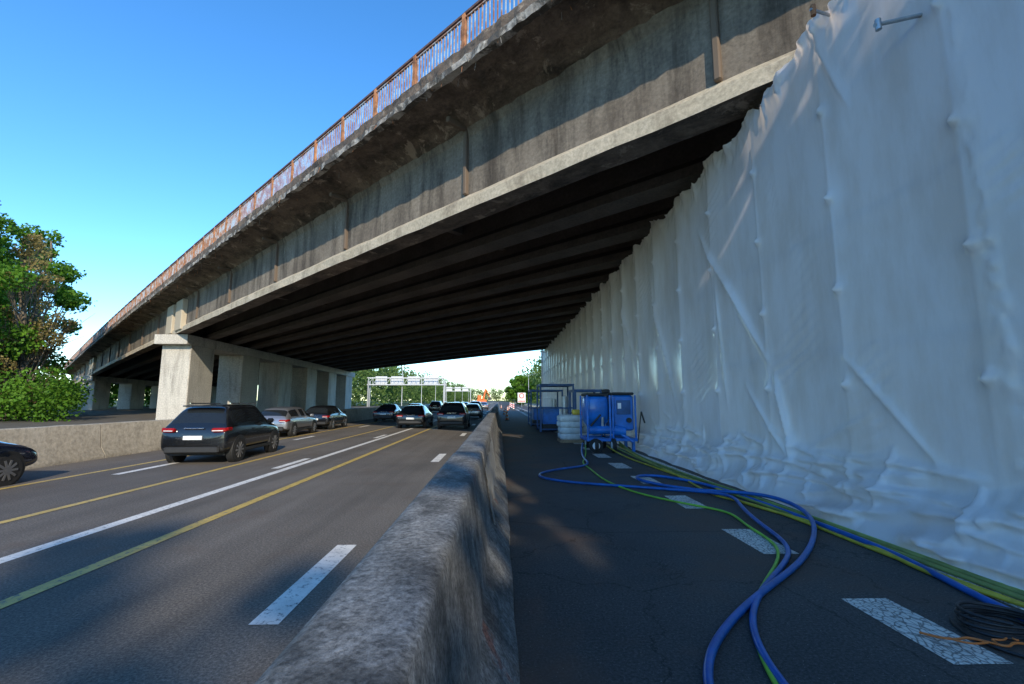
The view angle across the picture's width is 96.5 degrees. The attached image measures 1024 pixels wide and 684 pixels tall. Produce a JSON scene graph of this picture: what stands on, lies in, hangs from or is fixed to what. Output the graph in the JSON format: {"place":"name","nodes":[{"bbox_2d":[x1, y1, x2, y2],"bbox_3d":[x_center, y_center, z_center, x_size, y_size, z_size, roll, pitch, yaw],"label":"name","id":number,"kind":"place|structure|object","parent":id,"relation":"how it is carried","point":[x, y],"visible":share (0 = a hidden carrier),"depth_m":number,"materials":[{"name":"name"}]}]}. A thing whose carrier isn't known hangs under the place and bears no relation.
{"place":"outdoors","nodes":[
{"label":"outdoors","id":0,"kind":"place"},
{"bbox_2d":[0,406,379,428],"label":"dirt verge","id":1,"kind":"structure","parent":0,"point":[112,414],"depth_m":45.58,"materials":[{"name":"brown soil"}]},
{"bbox_2d":[0,289,14,316],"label":"deciduous tree","id":2,"kind":"object","parent":1,"relation":"on","point":[3,294],"visible":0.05,"depth_m":50.24,"materials":[{"name":"green plant"}]},
{"bbox_2d":[0,201,51,371],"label":"deciduous tree","id":3,"kind":"object","parent":1,"relation":"on","point":[19,273],"visible":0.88,"depth_m":42.19,"materials":[{"name":"green plant"}]},
{"bbox_2d":[0,232,93,419],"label":"deciduous tree","id":4,"kind":"object","parent":1,"relation":"on","point":[24,362],"visible":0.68,"depth_m":44.51,"materials":[{"name":"green plant"}]},
{"bbox_2d":[0,223,94,385],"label":"deciduous tree","id":5,"kind":"object","parent":1,"relation":"on","point":[68,297],"visible":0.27,"depth_m":55.99,"materials":[{"name":"green plant"}]},
{"bbox_2d":[0,365,96,421],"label":"hedge bushes","id":6,"kind":"object","parent":1,"relation":"on","point":[56,396],"visible":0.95,"depth_m":39.82,"materials":[{"name":"green plant"}]},
{"bbox_2d":[61,0,830,419],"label":"concrete road bridge","id":7,"kind":"structure","parent":1,"relation":"on","point":[523,174],"depth_m":18.40,"materials":[{"name":"concrete"}]},
{"bbox_2d":[0,401,498,683],"bbox_3d":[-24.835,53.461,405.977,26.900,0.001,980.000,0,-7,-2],"label":"motorway road","id":8,"kind":"structure","parent":0,"point":[188,606],"depth_m":5.59,"materials":[{"name":"grey asphalt"}]},
{"bbox_2d":[0,441,37,486],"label":"dark blue car","id":9,"kind":"object","parent":8,"relation":"on","point":[16,460],"visible":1,"depth_m":9.84,"materials":[{"name":"black metal"}]},
{"bbox_2d":[161,403,278,462],"bbox_3d":[-9.150,2.852,14.804,2.220,1.768,4.114,1,-7,-6],"label":"black suv car","id":10,"kind":"object","parent":8,"relation":"on","point":[233,432],"visible":1,"depth_m":13.22,"materials":[{"name":"metal"}]},
{"bbox_2d":[0,402,469,469],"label":"concrete barrier","id":11,"kind":"object","parent":8,"relation":"on","point":[57,445],"visible":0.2,"depth_m":14.01,"materials":[{"name":"grey concrete"}]},
{"bbox_2d":[0,403,491,608],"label":"yellow lane markings","id":12,"kind":"object","parent":8,"relation":"on","point":[42,587],"visible":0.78,"depth_m":7.10,"materials":[{"name":"paint"}]},
{"bbox_2d":[0,402,492,624],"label":"white lane markings","id":13,"kind":"object","parent":8,"relation":"on","point":[284,604],"visible":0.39,"depth_m":5.33,"materials":[{"name":"paint"}]},
{"bbox_2d":[261,406,316,436],"bbox_3d":[-11.830,4.162,24.111,2.200,1.518,4.440,0,-7,-3],"label":"silver estate car","id":14,"kind":"object","parent":8,"relation":"on","point":[290,421],"visible":0.72,"depth_m":22.76,"materials":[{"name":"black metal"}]},
{"bbox_2d":[306,405,346,428],"bbox_3d":[-12.131,4.881,29.760,2.200,1.518,4.241,0,-7,-3],"label":"black hatchback car","id":15,"kind":"object","parent":8,"relation":"on","point":[330,416],"visible":0.73,"depth_m":28.32,"materials":[{"name":"metal"}]},
{"bbox_2d":[255,402,519,683],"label":"concrete barrier","id":16,"kind":"object","parent":8,"relation":"on","point":[423,592],"visible":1,"depth_m":1.91,"materials":[{"name":"grey concrete"}]},
{"bbox_2d":[485,437,496,524],"bbox_3d":[-0.316,2.201,7.678,0.145,0.828,4.600,0,-7,-2],"label":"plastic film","id":17,"kind":"object","parent":16,"relation":"attached to","point":[490,467],"visible":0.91,"depth_m":6.67,"materials":[{"name":"grey"}]},
{"bbox_2d":[373,404,402,421],"bbox_3d":[-10.696,6.173,39.921,2.240,1.518,4.440,0,-7,-2],"label":"blue saloon car","id":18,"kind":"object","parent":8,"relation":"on","point":[386,411],"visible":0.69,"depth_m":38.06,"materials":[{"name":"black metal"}]},
{"bbox_2d":[399,365,411,405],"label":"street lamp","id":19,"kind":"object","parent":8,"relation":"on","point":[402,382],"visible":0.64,"depth_m":126.91,"materials":[{"name":"metal"}]},
{"bbox_2d":[367,376,446,406],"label":"overhead sign gantry","id":20,"kind":"object","parent":8,"relation":"on","point":[412,380],"visible":1,"depth_m":126.71,"materials":[{"name":"metal"}]},
{"bbox_2d":[396,405,433,427],"bbox_3d":[-6.504,5.051,31.102,2.240,1.518,4.440,0,-7,-2],"label":"black saloon car","id":21,"kind":"object","parent":8,"relation":"on","point":[408,415],"visible":0.98,"depth_m":29.25,"materials":[{"name":"metal"}]},
{"bbox_2d":[429,401,442,411],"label":"dark car","id":22,"kind":"object","parent":8,"relation":"on","point":[435,405],"visible":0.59,"depth_m":65.20,"materials":[{"name":"black metal"}]},
{"bbox_2d":[437,401,471,428],"bbox_3d":[-3.778,4.809,30.184,2.220,1.768,4.410,0,-7,-2],"label":"black suv car","id":23,"kind":"object","parent":8,"relation":"on","point":[453,414],"visible":0.98,"depth_m":28.23,"materials":[{"name":"metal"}]},
{"bbox_2d":[443,387,470,401],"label":"overhead sign gantry","id":24,"kind":"object","parent":8,"relation":"on","point":[457,388],"visible":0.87,"depth_m":213.50,"materials":[{"name":"metal"}]},
{"bbox_2d":[466,403,483,418],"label":"grey hatchback car","id":25,"kind":"object","parent":8,"relation":"on","point":[477,410],"visible":0.62,"depth_m":44.69,"materials":[{"name":"black metal"}]},
{"bbox_2d":[470,401,483,409],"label":"blue suv car","id":26,"kind":"object","parent":8,"relation":"on","point":[479,403],"visible":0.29,"depth_m":59.77,"materials":[{"name":"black metal"}]},
{"bbox_2d":[477,389,491,401],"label":"orange excavator","id":27,"kind":"object","parent":8,"relation":"on","point":[483,399],"visible":0.65,"depth_m":117.35,"materials":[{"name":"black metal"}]},
{"bbox_2d":[481,402,489,409],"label":"silver car","id":28,"kind":"object","parent":8,"relation":"on","point":[486,405],"visible":0.56,"depth_m":84.48,"materials":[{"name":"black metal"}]},
{"bbox_2d":[0,0,540,399],"label":"sky","id":29,"kind":"structure","parent":0,"point":[130,130],"materials":[{"name":"blue"}]},
{"bbox_2d":[108,400,541,406],"bbox_3d":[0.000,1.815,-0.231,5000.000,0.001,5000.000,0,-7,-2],"label":"grass ground","id":30,"kind":"structure","parent":0,"point":[364,404],"depth_m":251.81,"materials":[{"name":"green plant"}]},
{"bbox_2d":[64,377,150,408],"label":"verge bushes","id":31,"kind":"object","parent":30,"relation":"on","point":[114,391],"visible":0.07,"depth_m":108.09,"materials":[{"name":"green plant"}]},
{"bbox_2d":[351,365,474,405],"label":"distant tree line","id":32,"kind":"object","parent":30,"relation":"on","point":[389,394],"visible":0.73,"depth_m":185.39,"materials":[{"name":"green plant"}]},
{"bbox_2d":[468,349,545,402],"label":"distant tree line","id":33,"kind":"object","parent":30,"relation":"on","point":[535,378],"visible":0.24,"depth_m":247.47,"materials":[{"name":"green plant"}]},
{"bbox_2d":[503,375,534,404],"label":"round green tree","id":34,"kind":"object","parent":30,"relation":"on","point":[514,390],"visible":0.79,"depth_m":162.58,"materials":[{"name":"green plant"}]},
{"bbox_2d":[499,401,1023,683],"bbox_3d":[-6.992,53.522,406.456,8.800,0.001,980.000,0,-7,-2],"label":"closed carriageway road","id":35,"kind":"structure","parent":0,"point":[614,585],"depth_m":4.33,"materials":[{"name":"grey asphalt"}]},
{"bbox_2d":[518,393,525,410],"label":"roadwork traffic sign","id":36,"kind":"object","parent":35,"relation":"on","point":[521,398],"visible":0.94,"depth_m":74.44,"materials":[{"name":"metal"}]},
{"bbox_2d":[528,390,562,425],"bbox_3d":[2.393,4.768,33.241,2.300,2.530,2.700,0,-7,-2],"label":"blue equipment frame","id":37,"kind":"object","parent":35,"relation":"on","point":[533,415],"visible":0.58,"depth_m":32.39,"materials":[{"name":"blue paint"}]},
{"bbox_2d":[536,384,573,431],"bbox_3d":[2.555,3.912,27.304,2.000,2.730,2.300,0,-7,-2],"label":"blue equipment frame","id":38,"kind":"object","parent":35,"relation":"on","point":[548,418],"visible":0.76,"depth_m":26.56,"materials":[{"name":"blue paint"}]},
{"bbox_2d":[557,409,591,442],"bbox_3d":[2.926,3.672,20.185,1.883,1.390,1.550,0,-7,-2],"label":"stacked sacks pallet","id":39,"kind":"object","parent":35,"relation":"on","point":[568,428],"visible":0.68,"depth_m":19.45,"materials":[{"name":"white plastic"}]},
{"bbox_2d":[569,389,601,434],"bbox_3d":[3.760,3.622,23.441,1.400,2.330,1.800,0,-7,-2],"label":"blue equipment frame","id":40,"kind":"object","parent":35,"relation":"on","point":[584,390],"visible":0.28,"depth_m":22.70,"materials":[{"name":"blue paint"}]},
{"bbox_2d":[580,389,644,452],"bbox_3d":[3.636,2.838,16.745,2.068,2.195,2.044,0,-7,-2],"label":"blue blasting machine","id":41,"kind":"object","parent":35,"relation":"on","point":[612,412],"visible":0.99,"depth_m":16.21,"materials":[{"name":"paint"}]},
{"bbox_2d":[538,443,790,683],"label":"blue hose","id":42,"kind":"object","parent":35,"relation":"on","point":[763,653],"visible":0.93,"depth_m":5.43,"materials":[{"name":"rubber"}]},
{"bbox_2d":[582,444,779,683],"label":"green hose","id":43,"kind":"object","parent":35,"relation":"on","point":[766,668],"visible":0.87,"depth_m":6.47,"materials":[{"name":"rubber"}]},
{"bbox_2d":[517,404,1023,664],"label":"white profiled markings","id":44,"kind":"object","parent":35,"relation":"on","point":[900,619],"visible":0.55,"depth_m":3.81,"materials":[{"name":"paint"}]},
{"bbox_2d":[541,0,1023,589],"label":"scaffold shrink wrap enclosure","id":45,"kind":"object","parent":35,"relation":"on","point":[809,296],"visible":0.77,"depth_m":6.73,"materials":[{"name":"plastic"}]},
{"bbox_2d":[606,445,1023,607],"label":"yellow hose","id":46,"kind":"object","parent":35,"relation":"on","point":[982,591],"visible":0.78,"depth_m":5.03,"materials":[{"name":"rubber"}]},
{"bbox_2d":[617,448,1023,601],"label":"olive hose","id":47,"kind":"object","parent":35,"relation":"on","point":[978,582],"visible":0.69,"depth_m":4.89,"materials":[{"name":"rubber"}]},
{"bbox_2d":[619,446,1021,601],"bbox_3d":[3.991,2.873,9.216,0.451,0.214,13.611,0,-7,-4],"label":"yellow hose","id":48,"kind":"object","parent":35,"relation":"on","point":[852,540],"visible":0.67,"depth_m":5.92,"materials":[{"name":"rubber"}]},
{"bbox_2d":[619,442,1023,595],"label":"olive hose","id":49,"kind":"object","parent":35,"relation":"on","point":[967,573],"visible":0.74,"depth_m":5.66,"materials":[{"name":"rubber"}]},
{"bbox_2d":[619,444,1023,590],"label":"green hose","id":50,"kind":"object","parent":35,"relation":"on","point":[848,528],"visible":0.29,"depth_m":6.33,"materials":[{"name":"rubber"}]},
{"bbox_2d":[635,474,1023,683],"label":"blue hose","id":51,"kind":"object","parent":35,"relation":"on","point":[729,623],"visible":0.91,"depth_m":4.71,"materials":[{"name":"rubber"}]},
{"bbox_2d":[919,631,1023,647],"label":"orange rope","id":52,"kind":"object","parent":35,"relation":"on","point":[1011,644],"visible":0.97,"depth_m":3.39,"materials":[{"name":"fabric"}]},
{"bbox_2d":[938,637,1018,644],"bbox_3d":[3.496,2.212,3.397,0.600,0.039,0.161,0,-7,-2],"label":"orange rope","id":53,"kind":"object","parent":35,"relation":"on","point":[994,640],"visible":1,"depth_m":3.35,"materials":[{"name":"fabric"}]},
{"bbox_2d":[949,618,1023,658],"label":"black cable","id":54,"kind":"object","parent":35,"relation":"on","point":[954,623],"visible":0.96,"depth_m":3.33,"materials":[{"name":"rubber"}]},
{"bbox_2d":[954,601,1023,640],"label":"black cable coil","id":55,"kind":"object","parent":35,"relation":"on","point":[981,612],"visible":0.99,"depth_m":3.64,"materials":[{"name":"black rubber"}]}
]}

